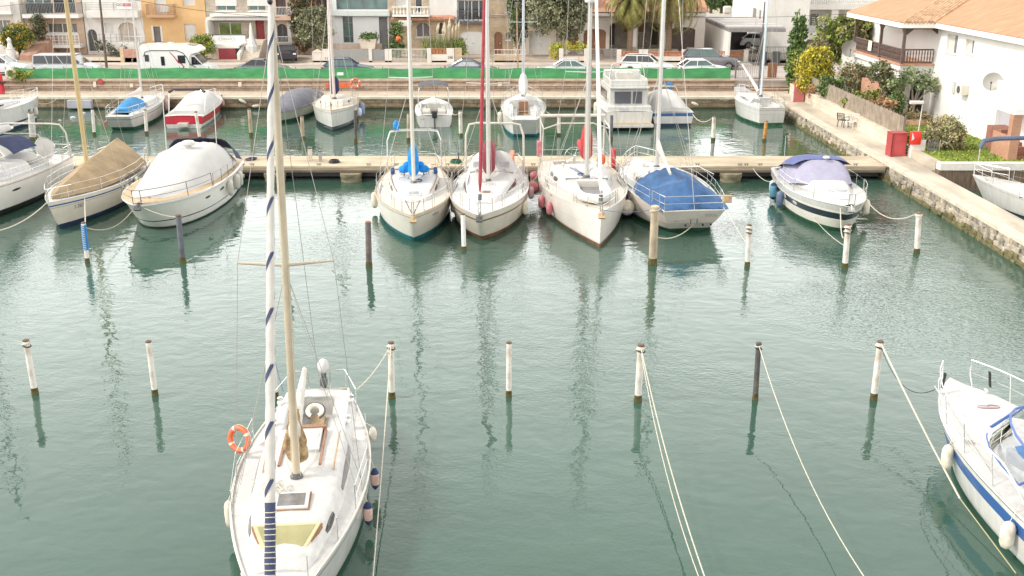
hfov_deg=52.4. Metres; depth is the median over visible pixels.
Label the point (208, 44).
round shrub
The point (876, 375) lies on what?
mooring post
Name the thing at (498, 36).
door
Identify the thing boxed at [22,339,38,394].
mooring post
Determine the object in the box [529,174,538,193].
fender
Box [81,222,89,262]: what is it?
mooring post
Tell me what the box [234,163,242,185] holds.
fender
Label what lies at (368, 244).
mooring post
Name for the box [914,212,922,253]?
mooring post
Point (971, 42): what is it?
window
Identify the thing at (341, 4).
window
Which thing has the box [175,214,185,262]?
mooring post
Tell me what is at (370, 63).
pavement
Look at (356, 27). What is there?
house
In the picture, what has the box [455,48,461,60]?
garden wall
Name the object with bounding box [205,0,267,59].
house
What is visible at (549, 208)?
fender
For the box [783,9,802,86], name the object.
cypress
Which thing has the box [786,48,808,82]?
green shrub
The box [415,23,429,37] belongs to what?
window
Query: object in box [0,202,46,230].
mooring line
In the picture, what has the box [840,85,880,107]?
green shrub
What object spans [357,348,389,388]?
mooring line
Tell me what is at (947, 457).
fender
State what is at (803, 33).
cypress
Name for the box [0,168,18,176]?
window
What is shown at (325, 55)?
garden wall
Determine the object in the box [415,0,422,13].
window
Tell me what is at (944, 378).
rope hank
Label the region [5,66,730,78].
fence
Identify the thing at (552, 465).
water
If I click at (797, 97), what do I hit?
red cabinet
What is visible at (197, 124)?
mooring post
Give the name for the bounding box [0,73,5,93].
rescue post
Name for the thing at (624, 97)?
aft window
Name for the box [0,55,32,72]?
parked car
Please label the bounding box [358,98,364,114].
fender
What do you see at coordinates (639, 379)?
mooring post
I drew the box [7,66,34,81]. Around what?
fence weed
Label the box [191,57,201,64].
cab window
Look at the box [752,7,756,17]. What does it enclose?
window
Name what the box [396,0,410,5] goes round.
window
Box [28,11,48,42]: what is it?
climbing shrub
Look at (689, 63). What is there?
parked car
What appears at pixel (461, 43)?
golden shrub
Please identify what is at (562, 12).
olive tree
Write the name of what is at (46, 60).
minivan
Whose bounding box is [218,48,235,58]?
garage door
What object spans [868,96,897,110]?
dry shrub
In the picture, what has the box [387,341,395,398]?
mooring post
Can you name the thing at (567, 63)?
parked car
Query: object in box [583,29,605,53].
garage door
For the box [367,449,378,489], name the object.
fender
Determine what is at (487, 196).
sailboat
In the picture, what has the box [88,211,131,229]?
mooring line
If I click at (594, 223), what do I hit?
sailboat
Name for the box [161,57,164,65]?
side window
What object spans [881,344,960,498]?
mooring line
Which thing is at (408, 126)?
mooring post
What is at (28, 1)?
window
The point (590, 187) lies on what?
dinghy
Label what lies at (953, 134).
oleander bush
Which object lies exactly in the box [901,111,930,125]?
terrace step
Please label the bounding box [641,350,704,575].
mooring line
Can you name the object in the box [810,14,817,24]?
window
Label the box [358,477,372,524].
fender
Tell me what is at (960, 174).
basin wall
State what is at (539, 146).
rescue bag
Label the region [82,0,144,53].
house
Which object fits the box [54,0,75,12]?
door
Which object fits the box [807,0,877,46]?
apartment building
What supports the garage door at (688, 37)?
in the house at (694, 37)
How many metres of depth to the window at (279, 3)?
96.90 m
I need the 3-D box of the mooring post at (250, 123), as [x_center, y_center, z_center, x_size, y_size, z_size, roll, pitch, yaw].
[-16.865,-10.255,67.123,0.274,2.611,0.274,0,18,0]
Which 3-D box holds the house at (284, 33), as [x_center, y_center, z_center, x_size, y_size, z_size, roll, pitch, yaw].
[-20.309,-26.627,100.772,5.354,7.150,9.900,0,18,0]
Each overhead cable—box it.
[137,0,266,16]
[355,16,594,17]
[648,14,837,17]
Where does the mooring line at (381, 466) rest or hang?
attached to the mooring post at (391, 394)
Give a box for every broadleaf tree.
[704,0,732,13]
[810,13,873,67]
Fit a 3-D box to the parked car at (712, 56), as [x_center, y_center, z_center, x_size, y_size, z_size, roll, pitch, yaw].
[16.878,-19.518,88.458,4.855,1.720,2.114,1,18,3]
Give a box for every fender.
[33,107,37,115]
[67,100,93,107]
[163,95,167,110]
[224,484,234,527]
[225,172,233,195]
[232,167,240,188]
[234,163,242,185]
[356,100,361,115]
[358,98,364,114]
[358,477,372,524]
[366,423,376,440]
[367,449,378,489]
[371,183,377,207]
[497,106,502,121]
[521,189,527,214]
[527,180,533,198]
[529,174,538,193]
[530,171,536,179]
[538,185,544,207]
[546,188,553,214]
[594,102,596,113]
[622,190,634,214]
[769,174,778,198]
[776,178,786,206]
[862,189,869,214]
[940,426,959,468]
[999,498,1023,548]
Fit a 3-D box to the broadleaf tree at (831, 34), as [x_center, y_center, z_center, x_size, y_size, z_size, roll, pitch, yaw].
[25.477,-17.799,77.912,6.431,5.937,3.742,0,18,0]
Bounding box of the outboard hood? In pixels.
[393,120,399,129]
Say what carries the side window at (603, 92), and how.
in the motor cruiser at (624, 85)
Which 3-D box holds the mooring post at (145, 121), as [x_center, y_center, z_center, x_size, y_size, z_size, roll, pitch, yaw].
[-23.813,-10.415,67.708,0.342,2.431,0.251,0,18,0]
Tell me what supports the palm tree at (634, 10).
on the forecourt
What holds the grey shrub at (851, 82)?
on the lawn at (930, 153)
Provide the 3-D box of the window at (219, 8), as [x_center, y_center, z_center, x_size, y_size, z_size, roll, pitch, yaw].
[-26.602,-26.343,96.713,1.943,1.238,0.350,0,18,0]
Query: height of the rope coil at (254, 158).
0.102 m
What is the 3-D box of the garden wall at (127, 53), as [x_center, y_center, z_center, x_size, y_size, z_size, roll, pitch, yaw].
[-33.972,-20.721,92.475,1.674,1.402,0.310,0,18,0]
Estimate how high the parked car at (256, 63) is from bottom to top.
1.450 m
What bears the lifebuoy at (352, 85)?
attached to the sailboat at (333, 110)
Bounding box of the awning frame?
[978,136,1023,161]
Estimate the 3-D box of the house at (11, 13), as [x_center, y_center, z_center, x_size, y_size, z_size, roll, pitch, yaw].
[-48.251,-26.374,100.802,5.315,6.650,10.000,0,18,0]
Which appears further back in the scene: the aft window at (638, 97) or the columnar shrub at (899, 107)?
the aft window at (638, 97)
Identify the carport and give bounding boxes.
[704,16,785,55]
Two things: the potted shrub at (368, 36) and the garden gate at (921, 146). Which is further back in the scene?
the potted shrub at (368, 36)
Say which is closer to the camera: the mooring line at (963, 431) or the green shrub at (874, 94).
the mooring line at (963, 431)
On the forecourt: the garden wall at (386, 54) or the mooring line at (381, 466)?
the garden wall at (386, 54)
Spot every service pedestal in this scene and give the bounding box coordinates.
[307,147,311,159]
[318,150,321,160]
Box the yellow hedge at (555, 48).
[546,40,586,58]
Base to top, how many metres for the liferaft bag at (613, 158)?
0.950 m
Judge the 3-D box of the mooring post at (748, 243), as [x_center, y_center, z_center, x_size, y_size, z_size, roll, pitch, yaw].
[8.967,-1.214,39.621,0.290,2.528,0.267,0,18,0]
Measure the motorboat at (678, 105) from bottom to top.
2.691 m
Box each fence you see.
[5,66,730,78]
[749,46,824,62]
[796,77,906,130]
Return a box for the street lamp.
[909,101,923,130]
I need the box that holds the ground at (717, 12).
[706,6,839,65]
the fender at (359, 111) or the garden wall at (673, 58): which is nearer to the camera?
the fender at (359, 111)
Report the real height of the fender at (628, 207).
1.253 m
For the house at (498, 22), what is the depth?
97.21 m
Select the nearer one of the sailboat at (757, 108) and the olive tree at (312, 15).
the sailboat at (757, 108)
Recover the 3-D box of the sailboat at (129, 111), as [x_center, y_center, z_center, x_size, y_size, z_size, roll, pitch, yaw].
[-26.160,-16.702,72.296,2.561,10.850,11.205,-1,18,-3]
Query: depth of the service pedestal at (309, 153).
55.31 m
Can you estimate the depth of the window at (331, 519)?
19.81 m
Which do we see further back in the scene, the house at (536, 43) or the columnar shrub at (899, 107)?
the house at (536, 43)
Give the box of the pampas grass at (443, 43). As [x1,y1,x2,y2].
[419,18,458,58]
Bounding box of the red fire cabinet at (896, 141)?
[885,131,908,156]
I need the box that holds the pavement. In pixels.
[23,62,752,65]
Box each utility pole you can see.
[99,0,107,67]
[516,7,518,67]
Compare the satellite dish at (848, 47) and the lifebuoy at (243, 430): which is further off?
the satellite dish at (848, 47)
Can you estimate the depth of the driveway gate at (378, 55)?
92.42 m
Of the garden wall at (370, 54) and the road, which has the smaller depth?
the road
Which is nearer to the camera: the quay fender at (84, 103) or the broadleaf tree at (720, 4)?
the quay fender at (84, 103)
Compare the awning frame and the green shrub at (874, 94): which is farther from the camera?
the green shrub at (874, 94)
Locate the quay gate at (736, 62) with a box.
[734,60,761,78]
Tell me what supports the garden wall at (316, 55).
on the forecourt
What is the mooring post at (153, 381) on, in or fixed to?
in the water
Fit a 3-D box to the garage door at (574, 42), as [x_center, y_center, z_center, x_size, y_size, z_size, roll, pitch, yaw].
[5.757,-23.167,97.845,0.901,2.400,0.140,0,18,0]
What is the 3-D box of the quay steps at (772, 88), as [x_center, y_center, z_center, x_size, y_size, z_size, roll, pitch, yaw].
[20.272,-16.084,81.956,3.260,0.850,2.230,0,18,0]
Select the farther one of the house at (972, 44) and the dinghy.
the house at (972, 44)
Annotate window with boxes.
[0,20,10,31]
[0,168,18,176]
[25,0,52,13]
[47,23,77,33]
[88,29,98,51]
[119,22,137,40]
[144,55,148,61]
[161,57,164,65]
[177,55,185,62]
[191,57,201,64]
[216,6,236,11]
[218,22,241,33]
[248,6,267,11]
[248,515,250,535]
[251,449,263,492]
[276,0,286,14]
[277,24,287,42]
[315,0,321,8]
[326,512,334,532]
[336,0,387,10]
[341,445,350,488]
[343,17,353,41]
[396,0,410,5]
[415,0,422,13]
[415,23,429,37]
[439,23,444,34]
[458,0,482,20]
[473,162,508,166]
[506,178,516,193]
[565,177,578,179]
[601,86,606,99]
[614,91,630,103]
[633,91,641,103]
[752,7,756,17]
[944,34,957,55]
[963,39,974,56]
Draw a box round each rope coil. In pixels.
[245,157,256,160]
[450,159,461,163]
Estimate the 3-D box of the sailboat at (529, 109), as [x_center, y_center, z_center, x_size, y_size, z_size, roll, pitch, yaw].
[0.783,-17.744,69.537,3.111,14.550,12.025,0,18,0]
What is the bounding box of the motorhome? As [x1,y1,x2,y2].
[138,42,218,68]
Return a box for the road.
[2,66,839,86]
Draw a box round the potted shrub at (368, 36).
[359,31,378,40]
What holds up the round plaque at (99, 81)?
attached to the retaining wall at (460, 84)
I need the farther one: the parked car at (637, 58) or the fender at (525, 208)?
the parked car at (637, 58)
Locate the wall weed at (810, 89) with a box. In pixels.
[804,84,815,97]
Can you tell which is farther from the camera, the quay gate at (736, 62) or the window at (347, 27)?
the window at (347, 27)
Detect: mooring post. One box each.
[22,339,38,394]
[27,112,36,139]
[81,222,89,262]
[91,109,95,134]
[143,109,148,133]
[145,340,158,396]
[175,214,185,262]
[194,111,200,137]
[247,109,252,135]
[275,361,278,398]
[300,116,304,138]
[354,110,357,142]
[365,221,371,267]
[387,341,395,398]
[407,113,410,140]
[458,110,462,135]
[461,213,466,250]
[506,341,511,397]
[557,113,560,135]
[610,115,612,139]
[634,343,645,402]
[648,205,660,265]
[711,116,715,140]
[744,224,752,266]
[752,341,762,400]
[762,120,767,140]
[841,223,851,268]
[870,340,884,400]
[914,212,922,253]
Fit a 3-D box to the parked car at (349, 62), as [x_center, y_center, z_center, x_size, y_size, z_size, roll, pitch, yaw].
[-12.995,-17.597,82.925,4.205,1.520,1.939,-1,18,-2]
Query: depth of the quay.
78.16 m
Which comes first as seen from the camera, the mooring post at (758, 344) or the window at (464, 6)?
the mooring post at (758, 344)
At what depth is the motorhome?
82.04 m
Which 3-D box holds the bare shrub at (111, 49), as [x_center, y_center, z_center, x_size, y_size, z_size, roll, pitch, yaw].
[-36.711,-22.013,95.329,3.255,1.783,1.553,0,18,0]
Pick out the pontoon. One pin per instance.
(354, 169)
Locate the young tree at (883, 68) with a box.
[864,58,901,99]
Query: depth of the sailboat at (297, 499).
20.02 m
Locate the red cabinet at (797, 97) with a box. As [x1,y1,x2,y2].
[791,83,803,101]
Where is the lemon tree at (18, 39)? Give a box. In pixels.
[0,20,35,57]
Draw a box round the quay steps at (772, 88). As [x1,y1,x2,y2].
[746,77,788,90]
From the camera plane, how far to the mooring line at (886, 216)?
43.13 m
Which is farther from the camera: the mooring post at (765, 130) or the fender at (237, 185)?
the mooring post at (765, 130)
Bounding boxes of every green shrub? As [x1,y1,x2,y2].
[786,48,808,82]
[813,73,847,98]
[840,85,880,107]
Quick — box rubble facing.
[784,107,1023,268]
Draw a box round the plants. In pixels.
[892,106,937,121]
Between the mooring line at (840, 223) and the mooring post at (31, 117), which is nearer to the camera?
the mooring line at (840, 223)
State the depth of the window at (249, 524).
19.65 m
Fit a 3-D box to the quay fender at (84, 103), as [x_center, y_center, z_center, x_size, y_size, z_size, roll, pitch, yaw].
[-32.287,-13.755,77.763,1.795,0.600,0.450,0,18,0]
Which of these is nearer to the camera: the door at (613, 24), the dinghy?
the dinghy
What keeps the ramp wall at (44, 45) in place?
on the forecourt
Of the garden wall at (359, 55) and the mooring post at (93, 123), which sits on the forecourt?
the garden wall at (359, 55)
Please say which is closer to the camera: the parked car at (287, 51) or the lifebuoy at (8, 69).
the lifebuoy at (8, 69)
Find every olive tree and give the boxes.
[291,4,336,49]
[525,0,593,57]
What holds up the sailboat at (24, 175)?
on the water
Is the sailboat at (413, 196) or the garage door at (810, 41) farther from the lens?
the garage door at (810, 41)
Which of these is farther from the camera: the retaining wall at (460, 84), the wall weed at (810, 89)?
the retaining wall at (460, 84)
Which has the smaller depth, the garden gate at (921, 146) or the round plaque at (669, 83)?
the garden gate at (921, 146)
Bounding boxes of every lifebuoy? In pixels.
[5,68,15,78]
[228,424,250,453]
[350,78,360,88]
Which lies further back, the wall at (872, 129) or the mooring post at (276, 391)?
the wall at (872, 129)
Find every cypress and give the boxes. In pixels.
[506,0,530,54]
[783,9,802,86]
[789,14,808,76]
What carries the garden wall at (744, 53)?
on the pavement
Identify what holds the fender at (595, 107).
hanging from the motor cruiser at (624, 85)
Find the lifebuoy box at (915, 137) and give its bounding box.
[909,131,921,144]
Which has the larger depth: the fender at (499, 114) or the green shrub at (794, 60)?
the green shrub at (794, 60)
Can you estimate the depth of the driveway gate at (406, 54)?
92.39 m
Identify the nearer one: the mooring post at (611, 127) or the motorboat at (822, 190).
the motorboat at (822, 190)
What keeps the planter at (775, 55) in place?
on the ground at (717, 12)
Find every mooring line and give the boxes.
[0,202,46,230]
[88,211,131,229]
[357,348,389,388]
[372,346,390,575]
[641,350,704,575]
[641,353,698,575]
[658,225,692,238]
[759,347,863,575]
[840,208,843,238]
[865,198,915,218]
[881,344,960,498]
[882,350,934,392]
[934,385,991,474]
[960,498,1016,573]
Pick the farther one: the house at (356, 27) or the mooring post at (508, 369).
the house at (356, 27)
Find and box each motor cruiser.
[120,101,244,227]
[600,63,653,128]
[938,359,1023,565]
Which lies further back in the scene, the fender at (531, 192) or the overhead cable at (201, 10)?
the overhead cable at (201, 10)
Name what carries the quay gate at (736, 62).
on the road
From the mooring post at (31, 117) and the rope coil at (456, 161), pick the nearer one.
the rope coil at (456, 161)
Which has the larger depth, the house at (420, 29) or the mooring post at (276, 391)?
the house at (420, 29)
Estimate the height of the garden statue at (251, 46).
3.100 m
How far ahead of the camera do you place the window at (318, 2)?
96.78 m
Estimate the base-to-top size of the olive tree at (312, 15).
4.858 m
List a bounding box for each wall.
[3,78,734,90]
[19,36,58,59]
[86,57,136,61]
[119,47,139,61]
[312,49,322,61]
[322,49,330,61]
[369,48,371,60]
[385,49,391,60]
[427,48,453,61]
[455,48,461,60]
[494,49,525,61]
[559,48,586,61]
[616,49,643,61]
[643,49,685,61]
[706,6,731,15]
[717,49,748,61]
[789,83,890,144]
[936,162,1023,189]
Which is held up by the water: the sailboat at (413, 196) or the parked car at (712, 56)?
the sailboat at (413, 196)
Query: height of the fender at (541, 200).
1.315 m
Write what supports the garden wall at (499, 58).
on the forecourt
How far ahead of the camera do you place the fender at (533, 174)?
49.38 m
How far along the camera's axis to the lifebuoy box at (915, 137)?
54.99 m
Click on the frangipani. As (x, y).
(920, 82)
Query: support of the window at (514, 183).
in the sailboat at (487, 196)
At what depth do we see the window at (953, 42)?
62.44 m
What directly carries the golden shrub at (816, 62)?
on the lawn at (930, 153)
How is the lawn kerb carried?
on the lawn at (930, 153)
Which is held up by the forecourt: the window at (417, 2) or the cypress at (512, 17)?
the cypress at (512, 17)
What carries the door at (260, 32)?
in the house at (229, 31)
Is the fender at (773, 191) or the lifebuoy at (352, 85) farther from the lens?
the lifebuoy at (352, 85)
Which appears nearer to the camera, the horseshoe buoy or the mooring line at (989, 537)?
the mooring line at (989, 537)
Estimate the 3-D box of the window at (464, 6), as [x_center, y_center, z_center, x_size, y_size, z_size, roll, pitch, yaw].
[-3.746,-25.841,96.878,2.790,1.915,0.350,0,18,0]
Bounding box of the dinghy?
[571,181,611,203]
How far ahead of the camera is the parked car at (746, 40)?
103.42 m
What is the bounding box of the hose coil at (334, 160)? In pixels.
[329,159,339,162]
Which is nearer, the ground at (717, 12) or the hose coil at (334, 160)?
the hose coil at (334, 160)
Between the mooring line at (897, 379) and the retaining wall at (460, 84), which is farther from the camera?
the retaining wall at (460, 84)
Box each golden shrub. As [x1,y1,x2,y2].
[451,37,469,54]
[793,44,837,93]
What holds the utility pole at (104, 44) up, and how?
on the road
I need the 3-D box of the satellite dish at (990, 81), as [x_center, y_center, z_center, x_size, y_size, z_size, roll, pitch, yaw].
[25.875,-11.082,55.842,0.971,0.968,0.621,0,18,0]
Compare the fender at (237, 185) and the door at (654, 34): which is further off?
the door at (654, 34)
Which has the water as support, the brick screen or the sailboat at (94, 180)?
the sailboat at (94, 180)
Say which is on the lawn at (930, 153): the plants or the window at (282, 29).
the plants
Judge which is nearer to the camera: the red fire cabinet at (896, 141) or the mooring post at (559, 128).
the red fire cabinet at (896, 141)
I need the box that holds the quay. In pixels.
[0,91,772,108]
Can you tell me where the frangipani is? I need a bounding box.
[882,64,940,110]
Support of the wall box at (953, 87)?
attached to the house at (972, 44)
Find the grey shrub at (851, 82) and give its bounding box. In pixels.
[836,58,866,92]
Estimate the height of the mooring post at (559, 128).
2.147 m
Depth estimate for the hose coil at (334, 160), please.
54.61 m
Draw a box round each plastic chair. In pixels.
[837,112,849,127]
[846,113,860,128]
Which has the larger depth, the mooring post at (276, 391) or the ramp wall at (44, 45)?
the ramp wall at (44, 45)
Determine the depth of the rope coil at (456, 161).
54.58 m
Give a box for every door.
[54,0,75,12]
[154,27,160,42]
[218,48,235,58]
[256,20,264,38]
[379,17,387,49]
[460,31,481,53]
[494,32,501,53]
[519,101,527,112]
[529,31,549,53]
[568,30,577,53]
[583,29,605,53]
[609,23,614,44]
[651,23,657,44]
[671,27,694,52]
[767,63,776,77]
[807,40,823,46]
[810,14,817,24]
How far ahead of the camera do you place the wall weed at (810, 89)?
73.79 m
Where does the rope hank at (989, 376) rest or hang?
hanging from the motor cruiser at (992, 426)
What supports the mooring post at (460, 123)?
in the water
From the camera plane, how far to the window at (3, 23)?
97.38 m
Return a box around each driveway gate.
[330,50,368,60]
[372,50,384,60]
[394,49,425,60]
[593,49,616,60]
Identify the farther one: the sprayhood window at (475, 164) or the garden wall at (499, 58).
the garden wall at (499, 58)
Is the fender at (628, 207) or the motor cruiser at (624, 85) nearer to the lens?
the fender at (628, 207)
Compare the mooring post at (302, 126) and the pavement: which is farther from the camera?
the pavement
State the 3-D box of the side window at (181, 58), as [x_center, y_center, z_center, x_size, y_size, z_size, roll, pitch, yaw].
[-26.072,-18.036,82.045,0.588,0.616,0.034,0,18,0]
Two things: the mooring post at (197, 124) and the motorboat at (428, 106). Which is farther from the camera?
the motorboat at (428, 106)
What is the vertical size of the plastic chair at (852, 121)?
0.904 m
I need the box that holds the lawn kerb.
[905,144,941,172]
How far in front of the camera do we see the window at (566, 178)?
46.48 m
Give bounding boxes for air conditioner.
[955,84,969,94]
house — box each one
[0,0,23,53]
[21,0,87,53]
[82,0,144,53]
[141,0,206,53]
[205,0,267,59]
[265,0,327,53]
[326,0,389,49]
[387,0,454,53]
[453,0,512,53]
[513,0,582,53]
[582,0,708,55]
[839,0,1023,159]
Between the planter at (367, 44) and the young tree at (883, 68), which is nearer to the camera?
the young tree at (883, 68)
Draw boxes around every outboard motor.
[317,358,328,387]
[432,111,436,127]
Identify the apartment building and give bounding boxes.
[732,0,809,52]
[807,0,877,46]
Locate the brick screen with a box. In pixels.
[860,78,893,97]
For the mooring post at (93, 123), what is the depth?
67.13 m
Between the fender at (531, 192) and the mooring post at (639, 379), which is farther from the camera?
the fender at (531, 192)
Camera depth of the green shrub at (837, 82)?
70.98 m
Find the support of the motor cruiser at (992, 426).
on the water
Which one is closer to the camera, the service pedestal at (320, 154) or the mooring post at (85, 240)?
the mooring post at (85, 240)
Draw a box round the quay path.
[763,91,1023,245]
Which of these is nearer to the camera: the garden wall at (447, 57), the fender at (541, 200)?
the fender at (541, 200)
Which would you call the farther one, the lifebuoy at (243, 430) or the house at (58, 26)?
the house at (58, 26)
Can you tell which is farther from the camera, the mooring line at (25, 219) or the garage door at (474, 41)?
the garage door at (474, 41)
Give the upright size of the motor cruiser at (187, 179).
5.186 m
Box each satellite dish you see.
[842,40,856,56]
[983,72,1002,90]
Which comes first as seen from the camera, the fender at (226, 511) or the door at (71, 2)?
the fender at (226, 511)
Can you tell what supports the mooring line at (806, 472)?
attached to the mooring post at (758, 344)
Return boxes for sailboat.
[0,34,37,129]
[0,58,73,215]
[44,0,150,228]
[105,0,164,129]
[229,0,370,575]
[311,0,358,130]
[375,0,452,240]
[449,0,528,238]
[501,0,545,136]
[538,0,627,247]
[617,0,731,231]
[734,0,784,125]
[973,163,1023,217]
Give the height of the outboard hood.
0.520 m
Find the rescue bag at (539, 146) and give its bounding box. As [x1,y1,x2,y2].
[537,141,541,156]
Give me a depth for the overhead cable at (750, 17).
96.42 m
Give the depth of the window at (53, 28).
97.49 m
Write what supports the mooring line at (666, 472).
attached to the mooring post at (639, 379)
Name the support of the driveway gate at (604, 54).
on the forecourt
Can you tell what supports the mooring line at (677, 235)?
attached to the mooring post at (653, 240)
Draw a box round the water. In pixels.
[0,109,1023,575]
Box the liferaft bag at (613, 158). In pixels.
[611,148,615,167]
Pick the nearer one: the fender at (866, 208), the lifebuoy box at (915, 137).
the fender at (866, 208)
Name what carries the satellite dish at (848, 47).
attached to the house at (972, 44)
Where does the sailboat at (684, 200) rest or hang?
on the water
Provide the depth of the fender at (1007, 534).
20.39 m
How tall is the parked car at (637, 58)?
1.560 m
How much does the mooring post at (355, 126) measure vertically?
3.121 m
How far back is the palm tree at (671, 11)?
93.40 m
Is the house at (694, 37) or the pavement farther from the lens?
the house at (694, 37)
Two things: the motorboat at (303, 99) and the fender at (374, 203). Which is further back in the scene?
the motorboat at (303, 99)
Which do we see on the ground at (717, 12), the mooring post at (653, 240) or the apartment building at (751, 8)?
the apartment building at (751, 8)
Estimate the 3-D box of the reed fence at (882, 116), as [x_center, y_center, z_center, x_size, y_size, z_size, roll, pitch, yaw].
[21.525,-12.417,67.896,0.131,1.250,22.835,0,18,0]
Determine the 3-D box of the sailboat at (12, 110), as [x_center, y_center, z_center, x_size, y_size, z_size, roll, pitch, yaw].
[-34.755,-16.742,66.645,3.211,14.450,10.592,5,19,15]
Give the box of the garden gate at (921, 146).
[909,139,954,157]
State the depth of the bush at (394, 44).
94.36 m
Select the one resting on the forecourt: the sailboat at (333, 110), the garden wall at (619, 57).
the garden wall at (619, 57)
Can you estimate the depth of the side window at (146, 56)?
82.00 m
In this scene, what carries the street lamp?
on the lawn at (930, 153)
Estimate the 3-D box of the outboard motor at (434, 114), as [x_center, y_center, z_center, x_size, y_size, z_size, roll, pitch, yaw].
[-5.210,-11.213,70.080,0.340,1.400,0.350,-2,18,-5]
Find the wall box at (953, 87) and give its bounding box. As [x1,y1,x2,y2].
[951,81,955,93]
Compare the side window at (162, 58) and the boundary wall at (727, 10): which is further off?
the boundary wall at (727, 10)
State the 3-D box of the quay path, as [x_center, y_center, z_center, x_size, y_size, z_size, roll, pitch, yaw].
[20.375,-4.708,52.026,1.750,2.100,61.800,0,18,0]
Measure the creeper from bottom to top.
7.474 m
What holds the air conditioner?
attached to the house at (972, 44)
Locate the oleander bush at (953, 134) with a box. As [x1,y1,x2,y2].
[921,114,971,149]
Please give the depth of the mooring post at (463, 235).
41.55 m
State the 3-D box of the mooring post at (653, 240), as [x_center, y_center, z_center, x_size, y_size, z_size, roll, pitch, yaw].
[5.400,-1.433,39.770,0.422,3.545,0.425,0,18,0]
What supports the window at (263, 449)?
in the sailboat at (297, 499)
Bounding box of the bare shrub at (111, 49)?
[93,38,127,56]
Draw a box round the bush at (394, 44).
[385,20,406,57]
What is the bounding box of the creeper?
[285,0,315,54]
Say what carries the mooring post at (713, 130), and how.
in the water
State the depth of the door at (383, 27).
97.54 m
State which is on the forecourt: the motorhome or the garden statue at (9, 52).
the garden statue at (9, 52)
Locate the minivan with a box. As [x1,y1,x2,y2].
[32,53,104,68]
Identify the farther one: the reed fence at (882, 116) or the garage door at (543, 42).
the garage door at (543, 42)
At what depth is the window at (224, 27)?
97.49 m
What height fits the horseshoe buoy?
0.268 m
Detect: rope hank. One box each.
[941,372,946,388]
[988,371,990,387]
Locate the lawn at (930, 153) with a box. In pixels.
[788,86,1023,161]
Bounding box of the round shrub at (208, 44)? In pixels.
[188,33,216,58]
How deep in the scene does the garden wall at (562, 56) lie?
92.42 m
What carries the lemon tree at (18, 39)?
on the forecourt
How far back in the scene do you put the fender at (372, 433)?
23.85 m
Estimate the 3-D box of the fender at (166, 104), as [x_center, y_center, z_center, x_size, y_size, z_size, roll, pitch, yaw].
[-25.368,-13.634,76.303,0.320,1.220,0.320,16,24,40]
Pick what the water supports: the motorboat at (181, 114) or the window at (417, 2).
the motorboat at (181, 114)
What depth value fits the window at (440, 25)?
97.49 m
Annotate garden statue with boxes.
[5,37,18,59]
[245,23,258,53]
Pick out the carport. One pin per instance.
(726, 35)
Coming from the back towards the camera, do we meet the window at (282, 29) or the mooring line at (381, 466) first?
the window at (282, 29)
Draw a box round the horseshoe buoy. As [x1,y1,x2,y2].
[304,402,325,418]
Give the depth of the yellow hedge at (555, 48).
93.13 m
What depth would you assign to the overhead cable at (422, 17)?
96.28 m
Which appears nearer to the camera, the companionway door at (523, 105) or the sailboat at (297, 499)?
the sailboat at (297, 499)
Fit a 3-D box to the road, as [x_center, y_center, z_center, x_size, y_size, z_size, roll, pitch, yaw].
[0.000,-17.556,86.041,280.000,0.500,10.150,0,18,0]
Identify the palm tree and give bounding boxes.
[604,0,654,52]
[640,0,708,55]
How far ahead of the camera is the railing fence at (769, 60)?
92.50 m
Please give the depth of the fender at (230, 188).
48.88 m
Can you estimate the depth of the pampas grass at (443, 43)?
93.73 m
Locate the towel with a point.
(869, 45)
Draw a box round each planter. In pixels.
[359,38,377,48]
[757,51,780,62]
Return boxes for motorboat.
[163,88,222,127]
[280,88,323,122]
[415,80,452,126]
[648,86,693,126]
[771,136,867,231]
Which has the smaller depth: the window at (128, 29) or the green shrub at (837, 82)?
the green shrub at (837, 82)
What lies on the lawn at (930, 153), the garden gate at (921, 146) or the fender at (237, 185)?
the garden gate at (921, 146)
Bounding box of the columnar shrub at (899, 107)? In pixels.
[887,89,908,115]
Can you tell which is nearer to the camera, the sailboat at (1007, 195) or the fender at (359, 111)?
the sailboat at (1007, 195)
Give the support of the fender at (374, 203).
hanging from the sailboat at (413, 196)
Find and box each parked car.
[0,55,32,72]
[234,58,291,68]
[277,44,296,60]
[321,57,375,68]
[444,59,497,68]
[537,59,592,68]
[619,53,676,68]
[677,58,726,68]
[681,47,739,68]
[740,32,759,48]
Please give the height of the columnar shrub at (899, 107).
2.283 m
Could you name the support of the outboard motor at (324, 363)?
attached to the sailboat at (297, 499)
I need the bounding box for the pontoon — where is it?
[1,156,885,182]
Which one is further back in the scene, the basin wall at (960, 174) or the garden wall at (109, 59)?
the garden wall at (109, 59)
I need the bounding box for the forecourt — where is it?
[0,53,840,64]
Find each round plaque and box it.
[97,79,102,84]
[666,81,672,88]
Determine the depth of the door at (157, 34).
97.65 m
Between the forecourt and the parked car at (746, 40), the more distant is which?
the parked car at (746, 40)
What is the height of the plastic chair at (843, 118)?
0.904 m
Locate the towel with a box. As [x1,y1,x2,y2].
[868,40,871,50]
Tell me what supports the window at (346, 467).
in the sailboat at (297, 499)
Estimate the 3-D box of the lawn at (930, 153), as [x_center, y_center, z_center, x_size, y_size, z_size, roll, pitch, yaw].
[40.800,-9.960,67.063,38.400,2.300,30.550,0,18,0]

